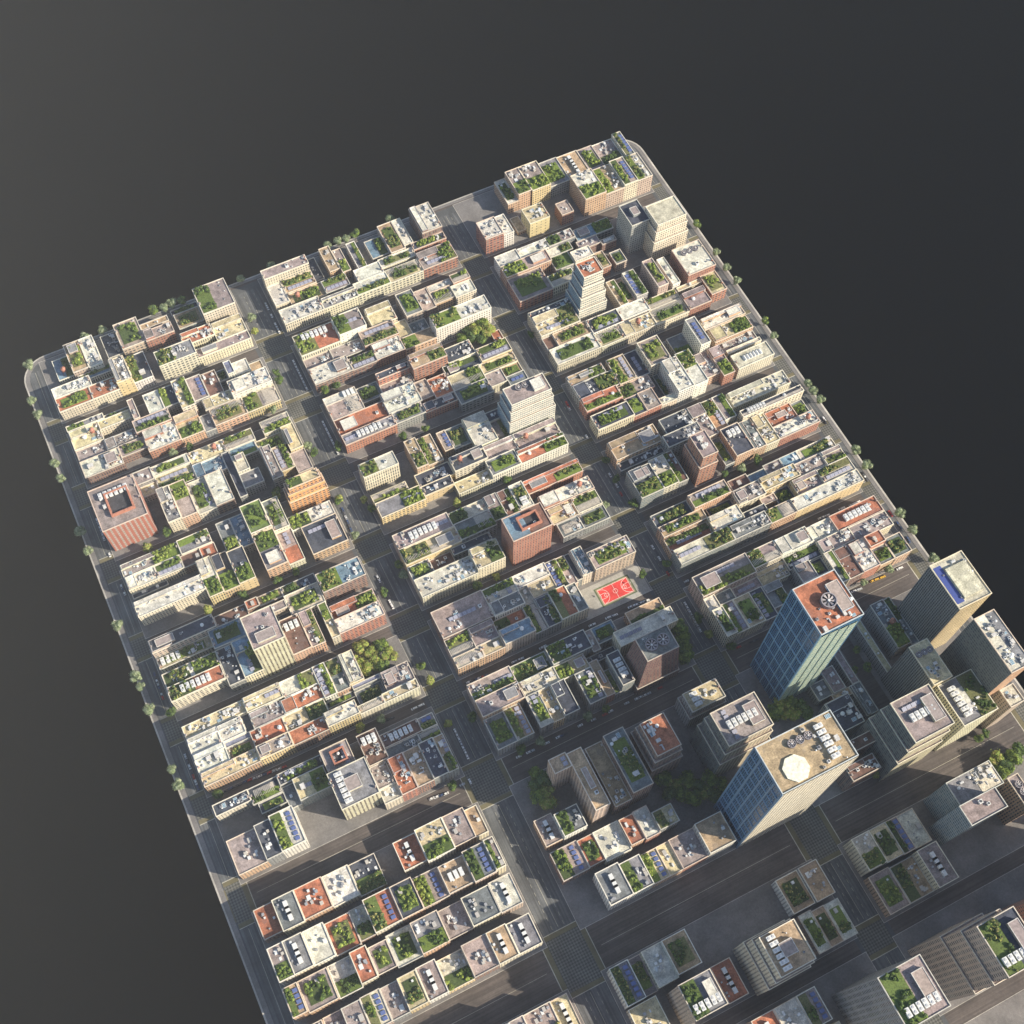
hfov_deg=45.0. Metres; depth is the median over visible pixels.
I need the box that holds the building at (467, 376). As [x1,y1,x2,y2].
[447,364,485,389]
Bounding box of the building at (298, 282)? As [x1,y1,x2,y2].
[281,270,316,293]
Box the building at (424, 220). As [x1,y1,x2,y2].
[408,202,442,239]
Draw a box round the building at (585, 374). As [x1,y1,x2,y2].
[565,363,605,394]
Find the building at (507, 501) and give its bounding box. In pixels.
[496,487,520,515]
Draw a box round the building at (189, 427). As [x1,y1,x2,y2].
[172,408,207,446]
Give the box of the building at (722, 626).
[707,606,737,646]
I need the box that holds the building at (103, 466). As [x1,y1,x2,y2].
[79,447,127,484]
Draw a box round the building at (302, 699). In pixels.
[280,683,326,714]
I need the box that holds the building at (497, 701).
[475,681,524,725]
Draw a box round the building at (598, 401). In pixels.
[579,385,622,419]
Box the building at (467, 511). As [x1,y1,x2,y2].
[448,499,486,523]
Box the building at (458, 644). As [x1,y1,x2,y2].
[444,630,475,665]
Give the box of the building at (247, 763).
[199,748,264,792]
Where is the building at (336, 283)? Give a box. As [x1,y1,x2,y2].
[320,273,350,295]
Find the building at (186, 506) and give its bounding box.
[168,479,201,527]
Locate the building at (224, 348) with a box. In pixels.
[195,330,253,365]
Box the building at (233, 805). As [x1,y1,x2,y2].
[212,789,252,821]
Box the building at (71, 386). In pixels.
[51,375,92,398]
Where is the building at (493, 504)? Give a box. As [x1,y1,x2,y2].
[482,492,507,528]
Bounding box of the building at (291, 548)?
[276,527,306,571]
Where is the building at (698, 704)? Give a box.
[674,678,726,727]
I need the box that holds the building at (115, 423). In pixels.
[97,409,133,436]
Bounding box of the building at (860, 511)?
[828,495,883,530]
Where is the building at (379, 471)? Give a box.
[358,451,400,491]
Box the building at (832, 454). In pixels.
[820,444,845,464]
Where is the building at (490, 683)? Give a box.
[466,665,516,707]
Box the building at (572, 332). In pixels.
[552,321,591,345]
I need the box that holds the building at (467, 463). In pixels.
[448,444,487,481]
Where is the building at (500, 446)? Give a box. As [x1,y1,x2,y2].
[483,435,517,458]
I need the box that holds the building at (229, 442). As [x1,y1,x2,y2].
[221,428,255,455]
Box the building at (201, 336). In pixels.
[179,323,216,348]
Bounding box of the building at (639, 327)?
[618,312,657,344]
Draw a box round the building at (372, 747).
[356,728,388,767]
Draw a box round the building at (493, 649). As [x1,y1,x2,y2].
[480,636,505,663]
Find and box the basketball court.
[594,575,636,607]
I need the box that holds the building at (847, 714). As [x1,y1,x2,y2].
[816,693,864,735]
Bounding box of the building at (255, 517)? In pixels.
[239,499,271,535]
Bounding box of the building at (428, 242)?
[410,231,446,252]
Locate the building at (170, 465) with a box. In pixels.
[150,453,191,477]
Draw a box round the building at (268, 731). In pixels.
[249,717,287,745]
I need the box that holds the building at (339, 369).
[308,355,354,392]
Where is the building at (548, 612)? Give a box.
[534,594,561,634]
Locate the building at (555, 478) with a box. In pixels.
[522,458,583,499]
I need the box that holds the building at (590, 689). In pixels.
[573,667,606,711]
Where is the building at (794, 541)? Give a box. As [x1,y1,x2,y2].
[773,526,813,560]
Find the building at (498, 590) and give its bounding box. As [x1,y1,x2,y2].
[481,577,517,602]
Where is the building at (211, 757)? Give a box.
[192,742,230,773]
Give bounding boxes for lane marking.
[35,181,1012,1023]
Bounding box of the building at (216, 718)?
[181,700,246,738]
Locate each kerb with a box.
[24,140,1023,1023]
[38,290,257,423]
[66,357,286,488]
[106,418,315,561]
[119,499,354,638]
[149,557,391,721]
[182,635,425,797]
[211,706,464,884]
[252,802,546,1023]
[257,221,461,336]
[290,292,495,396]
[320,336,503,463]
[353,438,571,534]
[389,472,613,610]
[427,534,652,680]
[453,187,653,258]
[462,616,695,760]
[490,200,688,314]
[502,989,584,1023]
[509,705,735,929]
[523,275,731,376]
[561,341,774,442]
[601,859,857,1023]
[602,387,820,512]
[644,487,862,577]
[683,532,910,651]
[735,589,960,807]
[737,952,876,1023]
[837,745,1023,922]
[892,864,1022,1015]
[965,989,1023,1023]
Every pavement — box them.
[26,141,1023,1023]
[39,290,256,423]
[67,357,286,487]
[107,417,314,560]
[120,499,353,637]
[150,558,390,720]
[182,635,425,796]
[212,707,463,883]
[252,803,546,1023]
[258,222,461,335]
[291,293,494,395]
[320,337,501,462]
[354,438,570,534]
[390,473,612,609]
[427,534,651,680]
[453,188,653,257]
[463,617,695,759]
[490,207,689,313]
[504,989,583,1023]
[510,706,741,929]
[524,275,730,375]
[561,341,773,442]
[601,386,819,512]
[601,860,856,1023]
[644,488,862,577]
[683,530,909,650]
[736,590,960,806]
[738,952,875,1023]
[838,755,1023,921]
[893,864,1023,1015]
[966,990,1023,1023]
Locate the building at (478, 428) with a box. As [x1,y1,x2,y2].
[461,410,498,447]
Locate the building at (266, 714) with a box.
[248,700,285,728]
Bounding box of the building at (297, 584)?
[280,573,317,595]
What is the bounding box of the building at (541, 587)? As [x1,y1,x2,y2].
[526,574,557,598]
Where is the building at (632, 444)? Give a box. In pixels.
[606,423,661,469]
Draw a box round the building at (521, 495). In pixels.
[508,481,533,509]
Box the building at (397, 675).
[379,661,414,691]
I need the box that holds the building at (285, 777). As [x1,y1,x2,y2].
[276,754,326,786]
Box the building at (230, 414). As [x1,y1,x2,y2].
[209,397,249,432]
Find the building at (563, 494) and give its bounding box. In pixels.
[537,475,594,510]
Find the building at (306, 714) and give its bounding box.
[282,698,328,731]
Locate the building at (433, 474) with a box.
[414,461,454,486]
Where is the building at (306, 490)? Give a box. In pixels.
[283,467,330,514]
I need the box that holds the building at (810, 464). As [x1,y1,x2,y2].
[794,453,826,476]
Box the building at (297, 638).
[278,613,315,663]
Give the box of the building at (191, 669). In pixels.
[161,651,221,687]
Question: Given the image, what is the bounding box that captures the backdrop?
[0,0,1023,1023]
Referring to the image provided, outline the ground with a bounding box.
[30,149,1023,1023]
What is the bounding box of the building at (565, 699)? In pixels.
[549,678,579,723]
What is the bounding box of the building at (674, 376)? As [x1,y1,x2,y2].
[658,356,694,404]
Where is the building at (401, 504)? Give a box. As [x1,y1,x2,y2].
[375,485,426,524]
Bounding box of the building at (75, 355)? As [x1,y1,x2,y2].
[62,340,90,378]
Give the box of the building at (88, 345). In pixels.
[78,335,104,370]
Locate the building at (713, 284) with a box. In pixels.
[699,270,726,302]
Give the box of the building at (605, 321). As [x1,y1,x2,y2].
[586,308,623,334]
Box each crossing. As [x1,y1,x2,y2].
[48,421,66,442]
[73,486,90,506]
[101,558,119,579]
[130,636,150,658]
[162,718,182,742]
[191,794,212,820]
[224,881,252,924]
[257,334,290,359]
[286,394,320,419]
[321,461,353,486]
[353,532,389,560]
[391,608,427,637]
[425,678,463,709]
[461,256,490,278]
[463,757,510,805]
[495,312,524,334]
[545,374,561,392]
[546,926,602,992]
[571,440,602,464]
[613,510,644,536]
[651,575,683,602]
[653,186,669,199]
[694,648,736,686]
[730,296,748,310]
[774,358,792,374]
[789,804,838,860]
[819,423,838,440]
[856,919,894,955]
[861,484,881,500]
[909,552,928,574]
[921,1014,943,1023]
[1015,701,1023,721]
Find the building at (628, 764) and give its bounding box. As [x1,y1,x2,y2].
[602,726,653,805]
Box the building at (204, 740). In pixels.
[186,726,221,755]
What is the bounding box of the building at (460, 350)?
[444,339,475,364]
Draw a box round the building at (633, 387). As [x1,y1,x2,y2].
[618,374,654,401]
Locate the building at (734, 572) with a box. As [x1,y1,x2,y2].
[688,553,756,607]
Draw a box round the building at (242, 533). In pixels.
[229,513,256,554]
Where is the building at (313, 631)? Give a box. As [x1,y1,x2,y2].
[297,607,328,654]
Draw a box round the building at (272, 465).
[258,444,284,488]
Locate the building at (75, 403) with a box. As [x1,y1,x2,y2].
[55,386,97,419]
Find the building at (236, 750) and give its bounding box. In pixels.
[227,738,254,758]
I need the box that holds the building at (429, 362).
[406,342,447,381]
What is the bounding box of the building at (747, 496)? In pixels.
[729,480,766,511]
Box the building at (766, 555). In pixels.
[746,540,782,571]
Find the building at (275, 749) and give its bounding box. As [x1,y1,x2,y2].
[255,731,296,766]
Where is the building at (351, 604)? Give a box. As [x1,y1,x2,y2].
[328,588,376,619]
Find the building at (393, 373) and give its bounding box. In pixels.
[375,361,410,385]
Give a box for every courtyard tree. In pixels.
[351,638,368,655]
[354,655,365,664]
[359,659,372,677]
[363,644,380,658]
[369,653,382,671]
[372,637,388,652]
[374,659,389,672]
[379,646,398,662]
[456,333,466,342]
[461,324,470,333]
[464,329,475,343]
[469,322,482,334]
[474,318,489,328]
[475,332,486,343]
[481,321,495,337]
[527,778,542,792]
[528,765,542,779]
[529,788,545,805]
[535,770,551,786]
[540,785,555,795]
[540,791,559,810]
[654,770,671,786]
[662,785,677,800]
[668,776,682,788]
[670,618,688,635]
[674,629,690,643]
[675,784,688,802]
[678,642,684,652]
[678,647,694,664]
[678,769,696,789]
[682,640,692,649]
[684,789,702,806]
[691,778,707,792]
[699,782,710,801]
[700,768,720,786]
[706,786,721,803]
[714,776,727,792]
[766,702,784,722]
[773,697,790,710]
[780,708,793,720]
[783,695,797,708]
[788,707,801,720]
[792,697,805,710]
[797,702,813,719]
[989,749,1005,766]
[993,764,1010,779]
[999,757,1014,772]
[1003,747,1023,765]
[1012,741,1023,756]
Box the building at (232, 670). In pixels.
[215,644,248,691]
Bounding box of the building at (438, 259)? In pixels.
[415,240,457,278]
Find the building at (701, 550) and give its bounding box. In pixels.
[670,526,735,573]
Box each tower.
[240,605,296,676]
[497,373,555,435]
[501,502,552,565]
[546,752,571,788]
[565,256,606,321]
[567,747,610,824]
[615,199,649,253]
[624,624,679,694]
[629,712,682,779]
[643,195,687,259]
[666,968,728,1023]
[679,429,718,486]
[689,692,773,775]
[713,710,858,848]
[732,918,816,995]
[750,569,863,702]
[831,954,950,1023]
[851,683,954,781]
[881,638,952,700]
[897,550,991,648]
[907,906,1023,1000]
[923,760,1003,821]
[928,787,1007,845]
[933,669,998,750]
[940,609,1023,696]
[980,683,1023,728]
[996,773,1023,824]
[1002,899,1023,920]
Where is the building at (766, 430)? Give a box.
[750,412,779,452]
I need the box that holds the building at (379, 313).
[364,300,397,326]
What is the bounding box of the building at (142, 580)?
[124,566,160,593]
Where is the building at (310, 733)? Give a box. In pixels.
[289,716,331,751]
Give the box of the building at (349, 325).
[331,307,366,343]
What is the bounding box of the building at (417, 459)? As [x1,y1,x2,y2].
[403,437,428,473]
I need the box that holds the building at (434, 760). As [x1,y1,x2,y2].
[418,737,449,785]
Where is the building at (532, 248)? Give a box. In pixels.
[517,239,548,257]
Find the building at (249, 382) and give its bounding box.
[226,366,272,399]
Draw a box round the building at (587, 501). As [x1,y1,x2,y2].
[571,489,602,513]
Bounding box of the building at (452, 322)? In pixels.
[429,294,491,342]
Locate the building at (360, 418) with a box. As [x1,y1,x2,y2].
[333,401,388,442]
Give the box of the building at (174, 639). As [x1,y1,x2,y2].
[147,614,216,657]
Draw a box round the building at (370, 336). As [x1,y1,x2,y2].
[358,319,398,351]
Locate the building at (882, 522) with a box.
[849,510,893,540]
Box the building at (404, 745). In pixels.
[385,734,420,757]
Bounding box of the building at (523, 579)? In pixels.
[512,562,549,589]
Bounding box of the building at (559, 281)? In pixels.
[547,267,572,297]
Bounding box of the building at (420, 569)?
[407,558,434,587]
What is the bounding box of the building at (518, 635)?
[498,617,535,654]
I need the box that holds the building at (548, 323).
[530,302,580,344]
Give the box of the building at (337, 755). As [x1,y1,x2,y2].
[319,738,354,772]
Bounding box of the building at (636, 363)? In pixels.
[623,349,649,377]
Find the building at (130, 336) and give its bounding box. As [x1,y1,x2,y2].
[112,316,149,356]
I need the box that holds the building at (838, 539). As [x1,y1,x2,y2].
[815,527,855,556]
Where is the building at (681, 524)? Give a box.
[656,508,706,545]
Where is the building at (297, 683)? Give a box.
[279,668,317,697]
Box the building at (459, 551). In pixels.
[450,531,492,560]
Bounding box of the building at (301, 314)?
[278,295,325,332]
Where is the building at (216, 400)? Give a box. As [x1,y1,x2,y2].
[201,389,233,412]
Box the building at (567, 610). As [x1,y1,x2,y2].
[547,585,578,628]
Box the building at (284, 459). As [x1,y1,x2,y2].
[271,443,297,478]
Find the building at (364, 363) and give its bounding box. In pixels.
[348,350,378,377]
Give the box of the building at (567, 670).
[554,653,589,684]
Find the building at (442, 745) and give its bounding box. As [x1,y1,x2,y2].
[433,733,459,778]
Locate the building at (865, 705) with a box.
[849,681,878,719]
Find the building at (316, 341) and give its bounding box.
[292,322,341,364]
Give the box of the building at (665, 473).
[648,454,679,498]
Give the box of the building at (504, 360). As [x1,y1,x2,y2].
[479,351,517,373]
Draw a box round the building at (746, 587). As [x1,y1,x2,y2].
[732,577,762,596]
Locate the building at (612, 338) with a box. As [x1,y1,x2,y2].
[595,325,625,354]
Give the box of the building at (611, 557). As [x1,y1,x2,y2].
[586,535,635,581]
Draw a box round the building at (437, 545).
[399,526,461,571]
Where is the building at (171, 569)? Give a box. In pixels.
[154,555,187,581]
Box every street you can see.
[44,189,492,359]
[66,349,258,425]
[91,410,284,488]
[119,491,286,564]
[150,550,354,639]
[181,626,392,725]
[211,698,426,803]
[247,779,471,907]
[289,268,460,344]
[319,333,481,402]
[352,401,498,470]
[388,455,571,542]
[403,951,561,1023]
[426,526,615,618]
[461,592,653,689]
[488,193,656,265]
[502,667,701,782]
[522,254,670,320]
[559,305,730,383]
[586,824,806,967]
[599,367,775,449]
[641,433,821,520]
[680,494,863,585]
[703,940,861,1023]
[726,562,917,672]
[820,712,1023,841]
[888,846,1023,934]
[944,970,1023,1023]
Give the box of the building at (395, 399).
[379,381,422,414]
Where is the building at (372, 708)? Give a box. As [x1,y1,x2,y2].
[358,695,386,720]
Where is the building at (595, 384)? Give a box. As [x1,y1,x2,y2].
[571,370,619,407]
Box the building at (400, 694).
[381,678,420,709]
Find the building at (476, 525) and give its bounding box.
[453,509,496,542]
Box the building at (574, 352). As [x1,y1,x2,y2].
[549,332,601,372]
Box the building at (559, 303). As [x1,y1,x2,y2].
[527,297,570,326]
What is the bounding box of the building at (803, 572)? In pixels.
[789,559,818,587]
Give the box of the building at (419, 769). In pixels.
[402,745,435,793]
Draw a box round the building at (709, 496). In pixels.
[686,479,731,511]
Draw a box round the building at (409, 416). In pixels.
[391,402,426,431]
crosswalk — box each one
[47,418,68,445]
[72,483,91,509]
[99,555,121,583]
[129,632,151,662]
[160,715,183,746]
[189,790,213,824]
[222,877,255,928]
[256,331,292,361]
[285,391,321,421]
[319,457,355,489]
[352,529,391,563]
[389,605,429,641]
[423,674,465,713]
[460,254,492,280]
[461,754,512,809]
[493,309,525,336]
[543,922,604,997]
[544,371,563,394]
[569,437,602,467]
[611,507,646,537]
[649,572,686,605]
[688,236,708,252]
[693,645,738,690]
[728,294,749,313]
[772,356,794,377]
[785,805,841,864]
[818,421,840,443]
[855,915,896,960]
[861,481,883,503]
[908,548,928,578]
[1011,709,1023,728]
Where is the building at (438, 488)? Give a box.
[421,474,454,502]
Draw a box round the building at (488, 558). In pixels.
[468,538,505,581]
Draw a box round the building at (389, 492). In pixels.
[371,481,408,505]
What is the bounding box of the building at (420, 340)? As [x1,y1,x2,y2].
[400,326,436,355]
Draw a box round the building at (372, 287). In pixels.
[352,272,391,303]
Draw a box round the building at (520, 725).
[503,703,534,745]
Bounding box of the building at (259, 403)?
[241,384,282,419]
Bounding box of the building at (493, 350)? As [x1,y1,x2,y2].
[475,337,511,362]
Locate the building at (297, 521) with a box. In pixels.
[287,500,334,536]
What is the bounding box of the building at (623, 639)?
[610,606,677,656]
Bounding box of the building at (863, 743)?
[850,731,875,756]
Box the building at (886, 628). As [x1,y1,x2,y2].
[862,599,911,658]
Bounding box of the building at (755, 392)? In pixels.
[726,370,790,412]
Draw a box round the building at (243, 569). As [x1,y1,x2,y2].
[226,545,259,591]
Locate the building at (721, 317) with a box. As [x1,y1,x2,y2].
[699,303,745,333]
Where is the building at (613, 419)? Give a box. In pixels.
[589,401,634,439]
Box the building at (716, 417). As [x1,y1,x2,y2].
[701,398,728,431]
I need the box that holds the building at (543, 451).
[516,432,568,471]
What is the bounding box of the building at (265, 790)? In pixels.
[247,776,282,809]
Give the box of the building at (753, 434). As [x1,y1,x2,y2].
[739,418,766,458]
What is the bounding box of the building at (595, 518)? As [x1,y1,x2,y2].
[578,504,610,533]
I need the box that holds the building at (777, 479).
[757,463,800,495]
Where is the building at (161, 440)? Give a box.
[142,420,184,459]
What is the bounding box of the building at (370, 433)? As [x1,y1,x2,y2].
[341,415,397,453]
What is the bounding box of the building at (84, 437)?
[68,423,104,450]
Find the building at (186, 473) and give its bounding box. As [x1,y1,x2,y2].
[155,463,196,487]
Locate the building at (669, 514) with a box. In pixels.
[648,500,692,535]
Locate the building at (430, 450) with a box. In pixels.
[416,433,443,468]
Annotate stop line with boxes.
[223,876,256,929]
[285,391,322,422]
[317,457,355,490]
[352,528,391,564]
[389,604,429,641]
[422,673,465,714]
[460,753,513,809]
[542,921,605,998]
[648,572,685,605]
[692,644,739,691]
[784,805,841,865]
[855,914,897,960]
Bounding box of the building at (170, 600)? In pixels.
[133,574,209,625]
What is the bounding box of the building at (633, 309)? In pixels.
[616,297,649,321]
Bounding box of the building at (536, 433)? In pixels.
[512,417,560,449]
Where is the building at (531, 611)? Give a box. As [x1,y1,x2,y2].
[522,602,548,640]
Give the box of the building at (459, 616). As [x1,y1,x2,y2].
[430,590,493,647]
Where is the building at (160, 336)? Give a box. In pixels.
[142,322,177,351]
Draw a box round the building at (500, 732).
[483,711,517,755]
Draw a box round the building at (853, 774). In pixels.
[836,753,880,791]
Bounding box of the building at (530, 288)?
[507,267,553,310]
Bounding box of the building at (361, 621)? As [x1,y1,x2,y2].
[334,600,386,642]
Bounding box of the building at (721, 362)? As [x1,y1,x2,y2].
[707,345,734,385]
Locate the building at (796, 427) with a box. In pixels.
[773,409,819,446]
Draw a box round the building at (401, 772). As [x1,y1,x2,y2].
[386,752,419,801]
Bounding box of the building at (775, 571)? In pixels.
[754,561,790,585]
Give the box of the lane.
[840,637,890,709]
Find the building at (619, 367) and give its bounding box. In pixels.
[605,353,637,385]
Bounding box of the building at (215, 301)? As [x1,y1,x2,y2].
[192,278,237,324]
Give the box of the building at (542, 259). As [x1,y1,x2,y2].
[500,249,551,288]
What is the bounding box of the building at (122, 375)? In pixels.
[107,355,137,396]
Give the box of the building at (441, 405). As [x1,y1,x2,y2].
[422,391,458,419]
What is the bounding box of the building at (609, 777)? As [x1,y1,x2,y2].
[584,741,631,815]
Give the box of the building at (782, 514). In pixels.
[765,500,796,531]
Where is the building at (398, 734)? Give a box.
[379,718,421,748]
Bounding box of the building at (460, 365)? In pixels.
[442,353,481,376]
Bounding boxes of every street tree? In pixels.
[23,359,33,369]
[26,395,36,405]
[32,409,42,419]
[49,458,60,467]
[55,473,66,482]
[73,525,86,535]
[79,332,88,337]
[83,546,92,554]
[97,325,107,334]
[110,620,122,631]
[128,669,141,682]
[135,682,144,691]
[142,703,154,715]
[143,543,152,552]
[147,305,157,315]
[159,302,167,311]
[162,526,170,536]
[165,706,176,716]
[167,297,176,308]
[167,763,175,774]
[168,448,177,457]
[171,778,184,790]
[176,295,185,304]
[186,441,193,451]
[203,604,213,614]
[212,789,223,799]
[236,275,245,281]
[237,589,249,599]
[248,313,255,321]
[251,327,258,334]
[266,261,275,267]
[268,405,276,413]
[271,368,279,376]
[271,491,280,498]
[272,486,280,493]
[273,576,283,583]
[274,376,283,384]
[292,567,299,575]
[303,441,312,449]
[310,446,317,456]
[320,384,328,393]
[324,240,331,247]
[331,381,340,388]
[333,236,341,244]
[334,440,342,451]
[334,494,341,505]
[335,494,342,502]
[342,234,351,242]
[350,228,359,238]
[350,531,358,539]
[355,721,364,733]
[360,495,367,503]
[367,504,375,512]
[376,713,385,723]
[380,586,388,597]
[385,215,394,221]
[394,560,403,568]
[398,432,406,441]
[398,570,408,578]
[415,662,425,669]
[421,425,429,431]
[426,675,434,684]
[443,719,451,727]
[447,779,456,791]
[452,497,461,506]
[467,710,476,723]
[472,580,482,590]
[492,572,499,580]
[502,476,511,483]
[515,744,525,755]
[527,330,533,338]
[535,735,545,745]
[583,711,592,722]
[601,704,610,712]
[602,456,610,463]
[603,501,609,507]
[612,473,619,483]
[628,498,639,506]
[639,568,646,578]
[662,560,671,567]
[692,219,701,227]
[694,611,703,624]
[704,630,713,638]
[713,248,720,255]
[721,470,728,477]
[723,263,731,270]
[725,642,736,649]
[733,276,741,284]
[736,463,745,472]
[753,454,761,465]
[762,316,768,325]
[770,331,778,338]
[803,379,811,386]
[808,386,818,394]
[816,395,825,403]
[850,445,861,454]
[852,665,857,674]
[853,645,860,653]
[860,578,867,585]
[861,459,872,470]
[863,662,871,672]
[872,771,879,778]
[884,564,894,572]
[893,507,905,517]
[907,524,917,534]
[928,553,939,562]
[973,734,984,742]
[981,728,990,738]
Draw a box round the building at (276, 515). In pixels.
[261,496,289,533]
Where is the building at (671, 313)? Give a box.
[649,298,689,331]
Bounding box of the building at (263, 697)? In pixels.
[242,682,284,713]
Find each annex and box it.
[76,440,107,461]
[100,331,125,358]
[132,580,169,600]
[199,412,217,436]
[249,360,263,370]
[303,350,332,376]
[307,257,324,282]
[329,338,364,358]
[379,373,414,392]
[394,319,412,337]
[408,318,428,332]
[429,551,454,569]
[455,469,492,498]
[490,329,503,341]
[510,216,525,235]
[586,646,615,663]
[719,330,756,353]
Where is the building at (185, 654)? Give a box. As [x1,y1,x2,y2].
[156,635,214,673]
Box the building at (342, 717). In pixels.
[323,699,362,735]
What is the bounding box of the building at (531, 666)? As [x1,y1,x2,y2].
[510,651,551,681]
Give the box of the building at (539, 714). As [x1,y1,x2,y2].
[525,691,553,735]
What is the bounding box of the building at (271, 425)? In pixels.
[259,411,291,436]
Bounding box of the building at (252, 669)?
[231,635,266,684]
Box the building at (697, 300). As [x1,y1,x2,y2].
[680,285,711,317]
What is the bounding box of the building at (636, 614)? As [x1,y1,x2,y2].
[623,597,664,625]
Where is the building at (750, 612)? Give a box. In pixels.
[732,592,765,635]
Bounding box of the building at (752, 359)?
[729,341,774,378]
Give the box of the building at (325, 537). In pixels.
[301,513,349,561]
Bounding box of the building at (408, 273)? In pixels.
[385,258,423,291]
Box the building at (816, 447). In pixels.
[796,435,835,459]
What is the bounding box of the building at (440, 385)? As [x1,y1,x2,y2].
[427,373,453,398]
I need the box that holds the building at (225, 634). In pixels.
[207,617,246,649]
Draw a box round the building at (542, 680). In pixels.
[518,666,559,696]
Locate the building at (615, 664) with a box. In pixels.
[603,650,634,696]
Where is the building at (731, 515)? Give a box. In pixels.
[706,504,744,531]
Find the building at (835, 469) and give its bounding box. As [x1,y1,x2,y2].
[817,456,855,482]
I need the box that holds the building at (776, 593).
[762,579,787,611]
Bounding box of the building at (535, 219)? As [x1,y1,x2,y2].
[521,202,549,237]
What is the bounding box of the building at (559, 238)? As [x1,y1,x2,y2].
[544,228,575,248]
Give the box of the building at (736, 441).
[718,422,754,466]
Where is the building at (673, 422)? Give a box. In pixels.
[657,409,692,436]
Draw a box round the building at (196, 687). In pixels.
[166,664,228,708]
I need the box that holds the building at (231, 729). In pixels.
[216,716,246,742]
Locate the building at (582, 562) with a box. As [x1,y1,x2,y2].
[569,546,594,584]
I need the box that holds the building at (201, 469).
[191,455,229,478]
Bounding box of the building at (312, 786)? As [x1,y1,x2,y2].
[292,765,333,806]
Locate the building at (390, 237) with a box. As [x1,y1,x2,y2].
[377,221,405,254]
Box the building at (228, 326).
[211,313,246,340]
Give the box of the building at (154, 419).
[132,407,171,436]
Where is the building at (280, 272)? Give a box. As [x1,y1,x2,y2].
[260,254,309,294]
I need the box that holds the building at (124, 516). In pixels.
[87,474,158,550]
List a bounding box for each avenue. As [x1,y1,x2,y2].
[30,370,293,1023]
[234,286,625,1023]
[438,212,904,970]
[630,145,1010,686]
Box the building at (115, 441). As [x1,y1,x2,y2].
[104,428,138,449]
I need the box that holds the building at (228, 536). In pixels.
[215,518,239,550]
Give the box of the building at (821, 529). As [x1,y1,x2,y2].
[806,518,837,543]
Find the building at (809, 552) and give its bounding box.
[782,543,821,571]
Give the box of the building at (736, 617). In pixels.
[721,600,749,641]
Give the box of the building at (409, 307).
[395,288,423,323]
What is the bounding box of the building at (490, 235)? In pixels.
[476,216,503,254]
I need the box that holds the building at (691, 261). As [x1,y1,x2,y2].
[669,239,715,284]
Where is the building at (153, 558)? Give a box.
[120,542,181,577]
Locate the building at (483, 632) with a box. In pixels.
[467,619,499,646]
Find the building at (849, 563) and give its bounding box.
[833,545,863,586]
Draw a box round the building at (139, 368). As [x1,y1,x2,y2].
[124,351,156,390]
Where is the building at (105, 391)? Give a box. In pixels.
[88,376,123,406]
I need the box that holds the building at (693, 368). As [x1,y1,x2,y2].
[674,349,708,398]
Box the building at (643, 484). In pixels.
[624,463,664,509]
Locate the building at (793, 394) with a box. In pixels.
[736,384,803,422]
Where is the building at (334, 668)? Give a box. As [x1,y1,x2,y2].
[324,656,351,696]
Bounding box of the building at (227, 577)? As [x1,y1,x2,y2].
[210,551,242,598]
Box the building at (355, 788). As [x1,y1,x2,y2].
[326,757,383,819]
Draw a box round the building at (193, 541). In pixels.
[176,528,212,554]
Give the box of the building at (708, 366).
[693,351,720,384]
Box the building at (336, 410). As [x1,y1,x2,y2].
[326,393,364,426]
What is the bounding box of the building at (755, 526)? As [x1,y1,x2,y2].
[729,511,771,548]
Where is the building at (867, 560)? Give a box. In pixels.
[847,537,880,581]
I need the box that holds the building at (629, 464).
[616,445,664,476]
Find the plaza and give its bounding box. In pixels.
[580,565,650,619]
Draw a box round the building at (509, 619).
[493,608,526,632]
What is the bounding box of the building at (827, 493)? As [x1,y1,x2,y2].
[790,469,863,520]
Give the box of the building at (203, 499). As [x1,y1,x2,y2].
[186,477,219,521]
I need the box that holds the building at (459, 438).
[445,423,471,454]
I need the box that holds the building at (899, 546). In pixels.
[884,532,911,564]
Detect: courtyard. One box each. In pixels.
[51,356,75,382]
[78,363,112,382]
[104,406,129,417]
[170,301,199,319]
[173,306,204,332]
[216,368,228,386]
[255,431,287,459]
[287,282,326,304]
[326,691,356,709]
[354,680,385,704]
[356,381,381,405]
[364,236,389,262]
[490,418,508,439]
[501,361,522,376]
[652,374,669,395]
[665,333,695,355]
[705,499,733,516]
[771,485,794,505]
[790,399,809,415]
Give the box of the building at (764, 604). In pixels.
[749,586,777,627]
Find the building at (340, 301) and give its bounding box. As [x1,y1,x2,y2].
[320,286,359,317]
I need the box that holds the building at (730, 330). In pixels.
[707,315,753,347]
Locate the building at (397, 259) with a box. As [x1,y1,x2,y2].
[377,247,414,271]
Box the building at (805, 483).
[788,470,823,496]
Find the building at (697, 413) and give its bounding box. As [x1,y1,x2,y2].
[686,402,718,439]
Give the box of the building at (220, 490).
[204,469,237,513]
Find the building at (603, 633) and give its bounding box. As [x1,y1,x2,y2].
[591,619,616,648]
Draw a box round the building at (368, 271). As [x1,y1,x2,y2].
[353,261,383,281]
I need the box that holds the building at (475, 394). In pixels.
[454,378,493,412]
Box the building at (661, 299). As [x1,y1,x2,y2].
[645,288,680,309]
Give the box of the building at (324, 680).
[311,662,338,701]
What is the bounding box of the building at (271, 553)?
[252,527,291,580]
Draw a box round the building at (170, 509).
[155,485,186,533]
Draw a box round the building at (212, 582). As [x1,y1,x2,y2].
[195,556,227,605]
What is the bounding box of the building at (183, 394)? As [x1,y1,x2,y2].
[170,376,199,415]
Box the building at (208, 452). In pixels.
[187,440,225,464]
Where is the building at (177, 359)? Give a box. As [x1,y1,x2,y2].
[153,338,201,380]
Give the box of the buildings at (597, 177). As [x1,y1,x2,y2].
[65,131,958,1023]
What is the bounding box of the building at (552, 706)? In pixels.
[539,687,564,728]
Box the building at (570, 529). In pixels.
[556,515,584,543]

